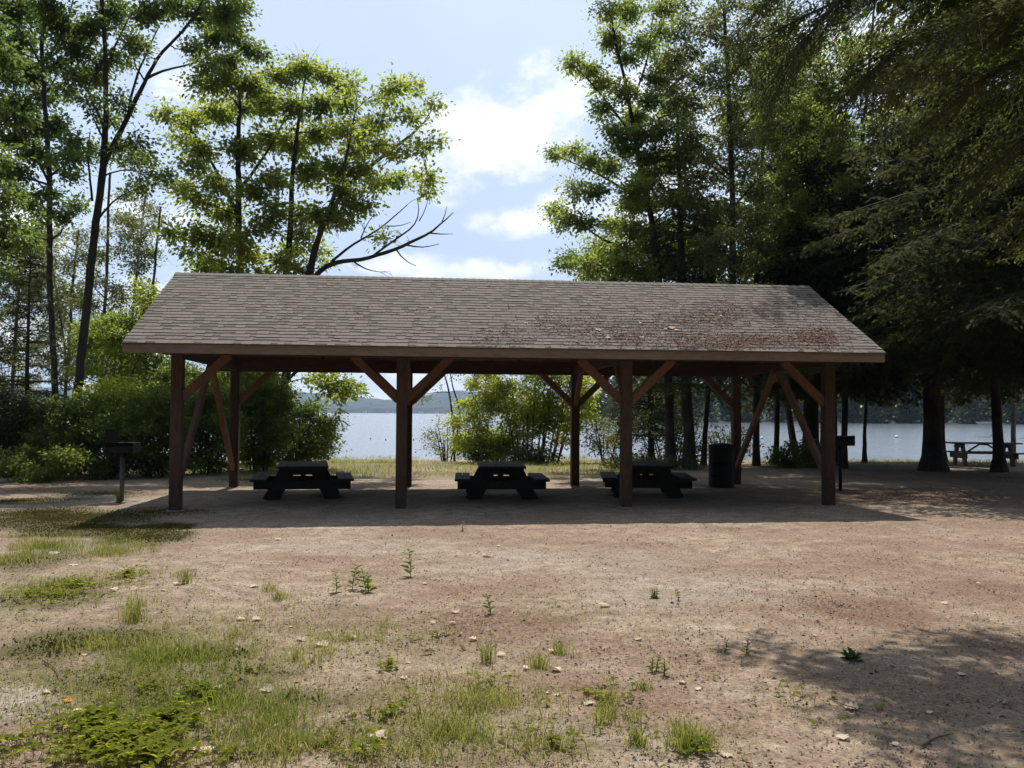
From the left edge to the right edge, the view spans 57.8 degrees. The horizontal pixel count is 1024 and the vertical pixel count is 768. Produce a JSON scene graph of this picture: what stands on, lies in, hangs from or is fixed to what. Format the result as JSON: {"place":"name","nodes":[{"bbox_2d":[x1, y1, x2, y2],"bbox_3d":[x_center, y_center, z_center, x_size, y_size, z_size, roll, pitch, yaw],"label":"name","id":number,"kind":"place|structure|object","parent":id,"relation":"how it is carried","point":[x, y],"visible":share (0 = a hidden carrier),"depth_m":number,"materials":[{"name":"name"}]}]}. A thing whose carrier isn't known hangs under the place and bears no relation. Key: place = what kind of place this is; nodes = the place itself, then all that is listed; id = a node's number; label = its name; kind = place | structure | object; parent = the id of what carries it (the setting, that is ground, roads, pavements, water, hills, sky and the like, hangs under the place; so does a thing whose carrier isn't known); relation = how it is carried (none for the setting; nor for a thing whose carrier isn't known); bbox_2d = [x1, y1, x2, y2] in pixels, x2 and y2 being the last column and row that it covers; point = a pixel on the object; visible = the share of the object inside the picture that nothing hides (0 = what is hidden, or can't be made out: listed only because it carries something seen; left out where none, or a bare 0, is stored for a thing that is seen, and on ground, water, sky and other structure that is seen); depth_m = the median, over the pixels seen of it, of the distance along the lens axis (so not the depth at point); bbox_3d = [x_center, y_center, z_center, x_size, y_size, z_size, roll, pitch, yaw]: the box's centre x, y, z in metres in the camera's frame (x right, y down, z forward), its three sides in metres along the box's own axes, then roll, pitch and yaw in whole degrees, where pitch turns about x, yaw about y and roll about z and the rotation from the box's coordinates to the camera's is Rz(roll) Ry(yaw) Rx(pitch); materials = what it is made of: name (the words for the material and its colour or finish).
{"place":"outdoors","nodes":[
{"label":"outdoors","id":0,"kind":"place"},
{"bbox_2d":[7,387,561,408],"bbox_3d":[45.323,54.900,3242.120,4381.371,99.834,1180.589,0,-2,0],"label":"hills","id":1,"kind":"structure","parent":0,"point":[442,397],"depth_m":2906.05,"materials":[{"name":"green plant"}]},
{"bbox_2d":[17,404,568,413],"bbox_3d":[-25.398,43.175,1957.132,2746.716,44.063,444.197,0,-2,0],"label":"shore hills","id":2,"kind":"structure","parent":0,"point":[432,410],"depth_m":1821.71,"materials":[{"name":"green plant"}]},
{"bbox_2d":[0,0,1009,399],"label":"sky","id":3,"kind":"structure","parent":0,"point":[493,59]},
{"bbox_2d":[0,459,1023,767],"bbox_3d":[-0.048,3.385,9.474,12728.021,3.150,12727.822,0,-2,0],"label":"ground","id":4,"kind":"structure","parent":0,"point":[442,495],"depth_m":7.87,"materials":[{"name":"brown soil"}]},
{"bbox_2d":[0,5,52,290],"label":"maple tree","id":5,"kind":"object","parent":4,"relation":"on","point":[8,242],"visible":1,"depth_m":18.66,"materials":[{"name":"green plant"}]},
{"bbox_2d":[0,383,57,473],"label":"bush","id":6,"kind":"object","parent":4,"relation":"on","point":[7,415],"visible":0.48,"depth_m":22.34,"materials":[{"name":"green plant"}]},
{"bbox_2d":[0,218,60,404],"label":"aspen tree","id":7,"kind":"object","parent":4,"relation":"on","point":[6,309],"visible":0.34,"depth_m":34.17,"materials":[{"name":"green plant"}]},
{"bbox_2d":[0,252,80,478],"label":"spruce tree","id":8,"kind":"object","parent":4,"relation":"on","point":[27,309],"visible":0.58,"depth_m":23.30,"materials":[{"name":"green plant"}]},
{"bbox_2d":[0,0,102,400],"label":"oak tree","id":9,"kind":"object","parent":4,"relation":"on","point":[47,13],"visible":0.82,"depth_m":25.05,"materials":[{"name":"green plant"}]},
{"bbox_2d":[43,659,59,677],"bbox_3d":[-2.817,1.744,5.694,0.029,0.011,0.477,2,-2,-38],"label":"dry stick","id":10,"kind":"object","parent":4,"relation":"on","point":[45,661],"visible":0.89,"depth_m":5.75,"materials":[{"name":"wood"}]},
{"bbox_2d":[1,390,105,476],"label":"bush","id":11,"kind":"object","parent":4,"relation":"on","point":[49,428],"visible":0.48,"depth_m":22.14,"materials":[{"name":"green plant"}]},
{"bbox_2d":[0,440,109,483],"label":"bush","id":12,"kind":"object","parent":4,"relation":"on","point":[10,467],"visible":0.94,"depth_m":20.71,"materials":[{"name":"green plant"}]},
{"bbox_2d":[2,221,116,399],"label":"aspen tree","id":13,"kind":"object","parent":4,"relation":"on","point":[60,318],"visible":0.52,"depth_m":32.70,"materials":[{"name":"green plant"}]},
{"bbox_2d":[43,405,148,480],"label":"bush","id":14,"kind":"object","parent":4,"relation":"on","point":[112,468],"visible":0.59,"depth_m":21.81,"materials":[{"name":"green plant"}]},
{"bbox_2d":[57,174,135,399],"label":"birch tree","id":15,"kind":"object","parent":4,"relation":"on","point":[78,304],"visible":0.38,"depth_m":31.10,"materials":[{"name":"green plant"}]},
{"bbox_2d":[58,370,168,473],"bbox_3d":[-9.900,0.988,23.506,2.522,2.719,2.880,0,-2,0],"label":"bush","id":16,"kind":"object","parent":4,"relation":"on","point":[107,402],"visible":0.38,"depth_m":23.03,"materials":[{"name":"green plant"}]},
{"bbox_2d":[112,488,128,502],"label":"weed","id":17,"kind":"object","parent":4,"relation":"on","point":[119,498],"visible":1,"depth_m":16.07,"materials":[{"name":"green plant"}]},
{"bbox_2d":[104,429,140,500],"bbox_3d":[-6.915,1.484,16.407,0.500,1.380,0.530,1,-2,-4],"label":"pedestal grill","id":18,"kind":"object","parent":4,"relation":"on","point":[113,444],"visible":0.98,"depth_m":16.36,"materials":[{"name":"black metal"}]},
{"bbox_2d":[58,303,200,392],"bbox_3d":[-11.546,0.032,27.954,5.162,4.862,4.013,0,-2,0],"label":"bush","id":19,"kind":"object","parent":4,"relation":"on","point":[101,330],"visible":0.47,"depth_m":27.16,"materials":[{"name":"green plant"}]},
{"bbox_2d":[80,173,179,369],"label":"birch tree","id":20,"kind":"object","parent":4,"relation":"on","point":[134,226],"visible":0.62,"depth_m":32.03,"materials":[{"name":"green plant"}]},
{"bbox_2d":[113,599,148,623],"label":"weed","id":21,"kind":"object","parent":4,"relation":"on","point":[133,615],"visible":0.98,"depth_m":6.94,"materials":[{"name":"green plant"}]},
{"bbox_2d":[118,207,170,377],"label":"birch tree","id":22,"kind":"object","parent":4,"relation":"on","point":[150,299],"visible":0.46,"depth_m":28.99,"materials":[{"name":"green plant"}]},
{"bbox_2d":[97,380,200,477],"bbox_3d":[-8.606,1.178,22.377,2.407,2.535,2.453,0,-2,0],"label":"bush","id":23,"kind":"object","parent":4,"relation":"on","point":[153,449],"visible":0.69,"depth_m":22.16,"materials":[{"name":"green plant"}]},
{"bbox_2d":[42,0,277,400],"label":"oak tree","id":24,"kind":"object","parent":4,"relation":"on","point":[224,18],"visible":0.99,"depth_m":25.01,"materials":[{"name":"green plant"}]},
{"bbox_2d":[126,359,214,426],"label":"bush","id":25,"kind":"object","parent":4,"relation":"on","point":[160,373],"visible":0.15,"depth_m":26.48,"materials":[{"name":"green plant"}]},
{"bbox_2d":[0,477,369,710],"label":"moss","id":26,"kind":"object","parent":4,"relation":"on","point":[42,518],"visible":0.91,"depth_m":12.54,"materials":[{"name":"green plant"}]},
{"bbox_2d":[176,571,194,584],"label":"weed","id":27,"kind":"object","parent":4,"relation":"on","point":[186,579],"visible":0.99,"depth_m":8.47,"materials":[{"name":"green plant"}]},
{"bbox_2d":[192,746,213,752],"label":"fallen leaf","id":28,"kind":"object","parent":4,"relation":"on","point":[196,748],"visible":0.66,"depth_m":4.36,"materials":[{"name":"beige plant"}]},
{"bbox_2d":[160,374,255,475],"bbox_3d":[-7.863,1.051,23.803,2.871,3.007,2.484,0,-2,0],"label":"bush","id":29,"kind":"object","parent":4,"relation":"on","point":[206,457],"visible":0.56,"depth_m":23.41,"materials":[{"name":"green plant"}]},
{"bbox_2d":[202,368,301,461],"bbox_3d":[-8.474,0.774,29.009,3.463,3.531,4.171,1,-2,-18],"label":"bush","id":30,"kind":"object","parent":4,"relation":"on","point":[222,377],"visible":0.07,"depth_m":28.20,"materials":[{"name":"green plant"}]},
{"bbox_2d":[221,372,316,471],"bbox_3d":[-6.700,0.983,24.948,2.898,3.176,2.650,0,-2,0],"label":"bush","id":31,"kind":"object","parent":4,"relation":"on","point":[259,446],"visible":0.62,"depth_m":24.60,"materials":[{"name":"green plant"}]},
{"bbox_2d":[269,587,290,600],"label":"weed","id":32,"kind":"object","parent":4,"relation":"on","point":[276,594],"visible":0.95,"depth_m":7.82,"materials":[{"name":"green plant"}]},
{"bbox_2d":[138,42,460,466],"bbox_3d":[-6.292,-3.904,26.903,9.698,12.769,5.082,0,-2,0],"label":"oak tree","id":33,"kind":"object","parent":4,"relation":"on","point":[260,102],"visible":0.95,"depth_m":26.58,"materials":[{"name":"green plant"}]},
{"bbox_2d":[250,461,353,499],"bbox_3d":[-3.939,1.856,17.482,1.819,0.713,1.830,1,-2,-12],"label":"picnic table","id":34,"kind":"object","parent":4,"relation":"on","point":[324,481],"visible":0.94,"depth_m":16.86,"materials":[{"name":"brown wood"}]},
{"bbox_2d":[256,389,355,467],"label":"bush","id":35,"kind":"object","parent":4,"relation":"on","point":[325,427],"visible":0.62,"depth_m":25.67,"materials":[{"name":"green plant"}]},
{"bbox_2d":[316,640,328,645],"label":"fallen leaf","id":36,"kind":"object","parent":4,"relation":"on","point":[323,643],"visible":0.75,"depth_m":6.34,"materials":[{"name":"plant"}]},
{"bbox_2d":[330,571,341,591],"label":"weed","id":37,"kind":"object","parent":4,"relation":"on","point":[337,587],"visible":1,"depth_m":8.18,"materials":[{"name":"green plant"}]},
{"bbox_2d":[347,564,377,592],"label":"weed","id":38,"kind":"object","parent":4,"relation":"on","point":[368,585],"visible":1,"depth_m":8.31,"materials":[{"name":"green plant"}]},
{"bbox_2d":[370,729,384,736],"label":"fallen leaf","id":39,"kind":"object","parent":4,"relation":"on","point":[378,733],"visible":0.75,"depth_m":4.57,"materials":[{"name":"plant"}]},
{"bbox_2d":[401,545,414,576],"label":"weed","id":40,"kind":"object","parent":4,"relation":"on","point":[410,568],"visible":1,"depth_m":9.00,"materials":[{"name":"green plant"}]},
{"bbox_2d":[412,374,460,461],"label":"sapling","id":41,"kind":"object","parent":4,"relation":"on","point":[427,400],"visible":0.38,"depth_m":32.97,"materials":[{"name":"green plant"}]},
{"bbox_2d":[412,415,480,460],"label":"bush","id":42,"kind":"object","parent":4,"relation":"on","point":[443,455],"visible":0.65,"depth_m":33.35,"materials":[{"name":"green plant"}]},
{"bbox_2d":[0,553,938,767],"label":"ground cover","id":43,"kind":"object","parent":4,"relation":"on","point":[115,736],"visible":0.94,"depth_m":4.57,"materials":[{"name":"green plant"}]},
{"bbox_2d":[449,431,521,462],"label":"bush","id":44,"kind":"object","parent":4,"relation":"on","point":[477,456],"visible":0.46,"depth_m":30.89,"materials":[{"name":"green plant"}]},
{"bbox_2d":[473,631,497,664],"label":"weed","id":45,"kind":"object","parent":4,"relation":"on","point":[488,654],"visible":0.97,"depth_m":5.93,"materials":[{"name":"green plant"}]},
{"bbox_2d":[481,591,496,613],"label":"weed","id":46,"kind":"object","parent":4,"relation":"on","point":[489,604],"visible":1,"depth_m":7.33,"materials":[{"name":"green plant"}]},
{"bbox_2d":[455,461,549,499],"bbox_3d":[-0.220,1.867,17.597,1.716,0.710,1.830,0,-2,-3],"label":"picnic table","id":47,"kind":"object","parent":4,"relation":"on","point":[484,478],"visible":0.93,"depth_m":16.94,"materials":[{"name":"brown wood"}]},
{"bbox_2d":[122,272,886,511],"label":"picnic pavilion","id":48,"kind":"structure","parent":4,"relation":"on","point":[269,346],"depth_m":15.98,"materials":[{"name":"brown wood"}]},
{"bbox_2d":[158,277,861,350],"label":"needle litter","id":49,"kind":"object","parent":48,"relation":"on","point":[822,338],"visible":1,"depth_m":15.78,"materials":[{"name":"brown plant"}]},
{"bbox_2d":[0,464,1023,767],"bbox_3d":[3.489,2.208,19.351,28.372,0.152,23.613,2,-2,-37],"label":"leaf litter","id":50,"kind":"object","parent":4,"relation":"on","point":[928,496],"visible":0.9,"depth_m":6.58,"materials":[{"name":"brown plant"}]},
{"bbox_2d":[497,738,535,765],"bbox_3d":[0.025,1.723,4.345,0.025,0.012,0.383,1,-2,-28],"label":"dry stick","id":51,"kind":"object","parent":4,"relation":"on","point":[499,740],"visible":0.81,"depth_m":4.38,"materials":[{"name":"wood"}]},
{"bbox_2d":[435,374,606,462],"bbox_3d":[0.347,0.423,31.011,5.974,4.631,3.640,0,-2,0],"label":"tall shrub","id":52,"kind":"object","parent":4,"relation":"on","point":[535,417],"visible":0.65,"depth_m":30.51,"materials":[{"name":"green plant"}]},
{"bbox_2d":[502,438,564,463],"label":"bush","id":53,"kind":"object","parent":4,"relation":"on","point":[536,455],"visible":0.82,"depth_m":29.07,"materials":[{"name":"green plant"}]},
{"bbox_2d":[523,650,556,671],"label":"weed","id":54,"kind":"object","parent":4,"relation":"on","point":[541,663],"visible":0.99,"depth_m":5.81,"materials":[{"name":"green plant"}]},
{"bbox_2d":[583,700,593,704],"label":"fallen leaf","id":55,"kind":"object","parent":4,"relation":"on","point":[588,702],"visible":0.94,"depth_m":5.09,"materials":[{"name":"plant"}]},
{"bbox_2d":[580,413,636,463],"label":"bush","id":56,"kind":"object","parent":4,"relation":"on","point":[609,442],"visible":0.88,"depth_m":29.86,"materials":[{"name":"green plant"}]},
{"bbox_2d":[536,0,715,467],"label":"maple tree","id":57,"kind":"object","parent":4,"relation":"on","point":[634,129],"visible":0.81,"depth_m":26.87,"materials":[{"name":"green plant"}]},
{"bbox_2d":[631,678,651,690],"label":"weed","id":58,"kind":"object","parent":4,"relation":"on","point":[644,686],"visible":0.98,"depth_m":5.36,"materials":[{"name":"green plant"}]},
{"bbox_2d":[600,461,696,497],"bbox_3d":[2.591,1.886,17.963,1.716,0.710,1.830,0,-2,4],"label":"picnic table","id":59,"kind":"object","parent":4,"relation":"on","point":[666,480],"visible":0.78,"depth_m":17.30,"materials":[{"name":"brown wood"}]},
{"bbox_2d":[588,376,710,457],"bbox_3d":[4.647,-0.381,31.165,4.264,6.204,4.252,0,-2,0],"label":"bush","id":60,"kind":"object","parent":4,"relation":"on","point":[646,403],"visible":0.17,"depth_m":31.04,"materials":[{"name":"green plant"}]},
{"bbox_2d":[599,446,707,469],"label":"bush","id":61,"kind":"object","parent":4,"relation":"on","point":[616,464],"visible":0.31,"depth_m":25.74,"materials":[{"name":"green plant"}]},
{"bbox_2d":[649,588,660,597],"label":"weed","id":62,"kind":"object","parent":4,"relation":"on","point":[654,594],"visible":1,"depth_m":8.00,"materials":[{"name":"green plant"}]},
{"bbox_2d":[646,655,669,675],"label":"weed","id":63,"kind":"object","parent":4,"relation":"on","point":[657,666],"visible":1,"depth_m":5.74,"materials":[{"name":"green plant"}]},
{"bbox_2d":[618,402,714,464],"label":"bush","id":64,"kind":"object","parent":4,"relation":"on","point":[676,429],"visible":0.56,"depth_m":28.61,"materials":[{"name":"green plant"}]},
{"bbox_2d":[615,71,759,467],"bbox_3d":[4.902,-3.356,26.734,4.291,11.662,5.243,0,-2,0],"label":"hemlock tree","id":65,"kind":"object","parent":4,"relation":"on","point":[681,235],"visible":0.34,"depth_m":26.50,"materials":[{"name":"green plant"}]},
{"bbox_2d":[663,192,728,453],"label":"maple tree","id":66,"kind":"object","parent":4,"relation":"on","point":[697,256],"visible":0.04,"depth_m":28.88,"materials":[{"name":"green plant"}]},
{"bbox_2d":[675,197,757,464],"bbox_3d":[6.365,-1.662,29.298,3.197,8.529,4.943,0,-2,21],"label":"maple tree","id":67,"kind":"object","parent":4,"relation":"on","point":[706,415],"visible":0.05,"depth_m":28.89,"materials":[{"name":"green plant"}]},
{"bbox_2d":[708,443,734,487],"bbox_3d":[4.502,1.743,19.950,0.573,0.942,0.573,0,-2,0],"label":"trash barrel","id":68,"kind":"object","parent":4,"relation":"on","point":[721,465],"visible":1,"depth_m":19.72,"materials":[{"name":"paint"}]},
{"bbox_2d":[720,752,732,757],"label":"fallen leaf","id":69,"kind":"object","parent":4,"relation":"on","point":[727,754],"visible":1,"depth_m":4.32,"materials":[{"name":"plant"}]},
{"bbox_2d":[722,639,730,651],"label":"weed","id":70,"kind":"object","parent":4,"relation":"on","point":[726,646],"visible":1,"depth_m":6.18,"materials":[{"name":"green plant"}]},
{"bbox_2d":[696,418,764,464],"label":"bush","id":71,"kind":"object","parent":4,"relation":"on","point":[728,437],"visible":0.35,"depth_m":30.13,"materials":[{"name":"green plant"}]},
{"bbox_2d":[650,0,829,470],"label":"aspen tree","id":72,"kind":"object","parent":4,"relation":"on","point":[743,141],"visible":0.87,"depth_m":25.13,"materials":[{"name":"green plant"}]},
{"bbox_2d":[740,637,751,653],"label":"weed","id":73,"kind":"object","parent":4,"relation":"on","point":[746,649],"visible":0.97,"depth_m":6.11,"materials":[{"name":"green plant"}]},
{"bbox_2d":[693,38,861,465],"bbox_3d":[8.183,-4.575,29.153,5.456,14.378,5.623,0,-2,0],"label":"maple tree","id":74,"kind":"object","parent":4,"relation":"on","point":[790,217],"visible":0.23,"depth_m":28.40,"materials":[{"name":"green plant"}]},
{"bbox_2d":[784,400,799,457],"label":"tree trunk","id":75,"kind":"object","parent":4,"relation":"on","point":[790,426],"depth_m":34.88,"materials":[{"name":"plant"}]},
{"bbox_2d":[748,86,838,463],"bbox_3d":[9.611,-3.779,31.284,3.747,13.025,5.981,0,-2,13],"label":"maple tree","id":76,"kind":"object","parent":4,"relation":"on","point":[776,425],"visible":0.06,"depth_m":30.87,"materials":[{"name":"green plant"}]},
{"bbox_2d":[763,438,837,467],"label":"bush","id":77,"kind":"object","parent":4,"relation":"on","point":[793,450],"visible":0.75,"depth_m":27.30,"materials":[{"name":"green plant"}]},
{"bbox_2d":[726,108,916,446],"bbox_3d":[11.825,-3.760,35.399,7.760,13.595,6.772,2,-2,-44],"label":"hemlock tree","id":78,"kind":"object","parent":4,"relation":"on","point":[881,391],"depth_m":35.66,"materials":[{"name":"green plant"}]},
{"bbox_2d":[705,94,938,465],"bbox_3d":[9.520,-3.203,28.275,7.324,11.570,7.468,0,-2,0],"label":"hemlock tree","id":79,"kind":"object","parent":4,"relation":"on","point":[803,264],"visible":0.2,"depth_m":27.91,"materials":[{"name":"green plant"}]},
{"bbox_2d":[727,92,951,463],"bbox_3d":[9.807,-3.559,31.118,7.162,12.586,6.649,1,-2,-28],"label":"hemlock tree","id":80,"kind":"object","parent":4,"relation":"on","point":[810,415],"visible":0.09,"depth_m":30.43,"materials":[{"name":"green plant"}]},
{"bbox_2d":[837,734,848,739],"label":"fallen leaf","id":81,"kind":"object","parent":4,"relation":"on","point":[843,736],"visible":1,"depth_m":4.57,"materials":[{"name":"plant"}]},
{"bbox_2d":[835,435,854,490],"bbox_3d":[6.726,1.663,18.932,0.440,1.249,0.550,1,-2,-5],"label":"pedestal grill","id":82,"kind":"object","parent":4,"relation":"on","point":[841,441],"visible":0.72,"depth_m":18.96,"materials":[{"name":"black metal"}]},
{"bbox_2d":[835,700,863,708],"bbox_3d":[1.828,1.747,5.047,0.038,0.010,0.172,2,-2,-37],"label":"dry stick","id":83,"kind":"object","parent":4,"relation":"on","point":[847,705],"visible":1,"depth_m":5.04,"materials":[{"name":"wood"}]},
{"bbox_2d":[844,702,858,708],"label":"fallen leaf","id":84,"kind":"object","parent":4,"relation":"on","point":[852,704],"visible":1,"depth_m":5.03,"materials":[{"name":"plant"}]},
{"bbox_2d":[839,647,863,661],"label":"weed","id":85,"kind":"object","parent":4,"relation":"on","point":[851,655],"visible":0.98,"depth_m":6.03,"materials":[{"name":"green plant"}]},
{"bbox_2d":[694,0,1023,279],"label":"hemlock tree","id":86,"kind":"object","parent":4,"relation":"on","point":[927,60],"visible":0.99,"depth_m":8.03,"materials":[{"name":"green plant"}]},
{"bbox_2d":[861,373,892,462],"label":"maple tree","id":87,"kind":"object","parent":4,"relation":"on","point":[864,454],"depth_m":33.91,"materials":[{"name":"brown plant"}]},
{"bbox_2d":[758,4,1023,471],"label":"hemlock tree","id":88,"kind":"object","parent":4,"relation":"on","point":[932,459],"visible":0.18,"depth_m":26.04,"materials":[{"name":"green plant"}]},
{"bbox_2d":[776,4,1022,468],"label":"maple tree","id":89,"kind":"object","parent":4,"relation":"on","point":[843,185],"visible":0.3,"depth_m":26.55,"materials":[{"name":"green plant"}]},
{"bbox_2d":[790,25,1023,383],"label":"hemlock tree","id":90,"kind":"object","parent":4,"relation":"on","point":[966,313],"visible":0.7,"depth_m":19.59,"materials":[{"name":"green plant"}]},
{"bbox_2d":[837,96,1022,461],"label":"hemlock tree","id":91,"kind":"object","parent":4,"relation":"on","point":[943,412],"visible":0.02,"depth_m":34.87,"materials":[{"name":"green plant"}]},
{"bbox_2d":[841,0,1023,91],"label":"maple tree","id":92,"kind":"object","parent":4,"relation":"on","point":[925,5],"visible":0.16,"depth_m":9.12,"materials":[{"name":"green plant"}]},
{"bbox_2d":[848,68,1023,471],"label":"hemlock tree","id":93,"kind":"object","parent":4,"relation":"on","point":[999,462],"visible":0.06,"depth_m":25.88,"materials":[{"name":"green plant"}]},
{"bbox_2d":[922,733,953,745],"bbox_3d":[2.074,1.736,4.533,0.278,0.011,0.028,2,-2,-36],"label":"dry stick","id":94,"kind":"object","parent":4,"relation":"on","point":[926,742],"visible":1,"depth_m":4.53,"materials":[{"name":"wood"}]},
{"bbox_2d":[910,81,1023,379],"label":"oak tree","id":95,"kind":"object","parent":4,"relation":"on","point":[963,367],"depth_m":28.23,"materials":[{"name":"green plant"}]},
{"bbox_2d":[913,374,1023,438],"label":"hemlock tree","id":96,"kind":"object","parent":4,"relation":"on","point":[958,397],"visible":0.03,"depth_m":35.32,"materials":[{"name":"green plant"}]},
{"bbox_2d":[944,442,1023,466],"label":"picnic table","id":97,"kind":"object","parent":4,"relation":"on","point":[1010,454],"visible":0.74,"depth_m":29.13,"materials":[{"name":"brown wood"}]},
{"bbox_2d":[969,347,1016,464],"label":"pine tree","id":98,"kind":"object","parent":4,"relation":"on","point":[1013,423],"depth_m":30.89,"materials":[{"name":"brown plant"}]},
{"bbox_2d":[0,454,1023,767],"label":"grass","id":99,"kind":"structure","parent":0,"point":[496,694],"depth_m":5.14,"materials":[{"name":"green plant"}]},
{"bbox_2d":[48,412,1023,461],"bbox_3d":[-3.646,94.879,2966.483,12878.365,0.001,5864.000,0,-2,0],"label":"lake water","id":100,"kind":"structure","parent":0,"point":[378,429],"depth_m":80.49,"materials":[{"name":"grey liquid"}]},
{"bbox_2d":[565,400,1022,423],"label":"shore","id":101,"kind":"structure","parent":0,"point":[764,420],"depth_m":244.80,"materials":[{"name":"green plant"}]},
{"bbox_2d":[581,370,1023,423],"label":"wood","id":102,"kind":"object","parent":101,"relation":"on","point":[879,415],"visible":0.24,"depth_m":242.31,"materials":[{"name":"green plant"}]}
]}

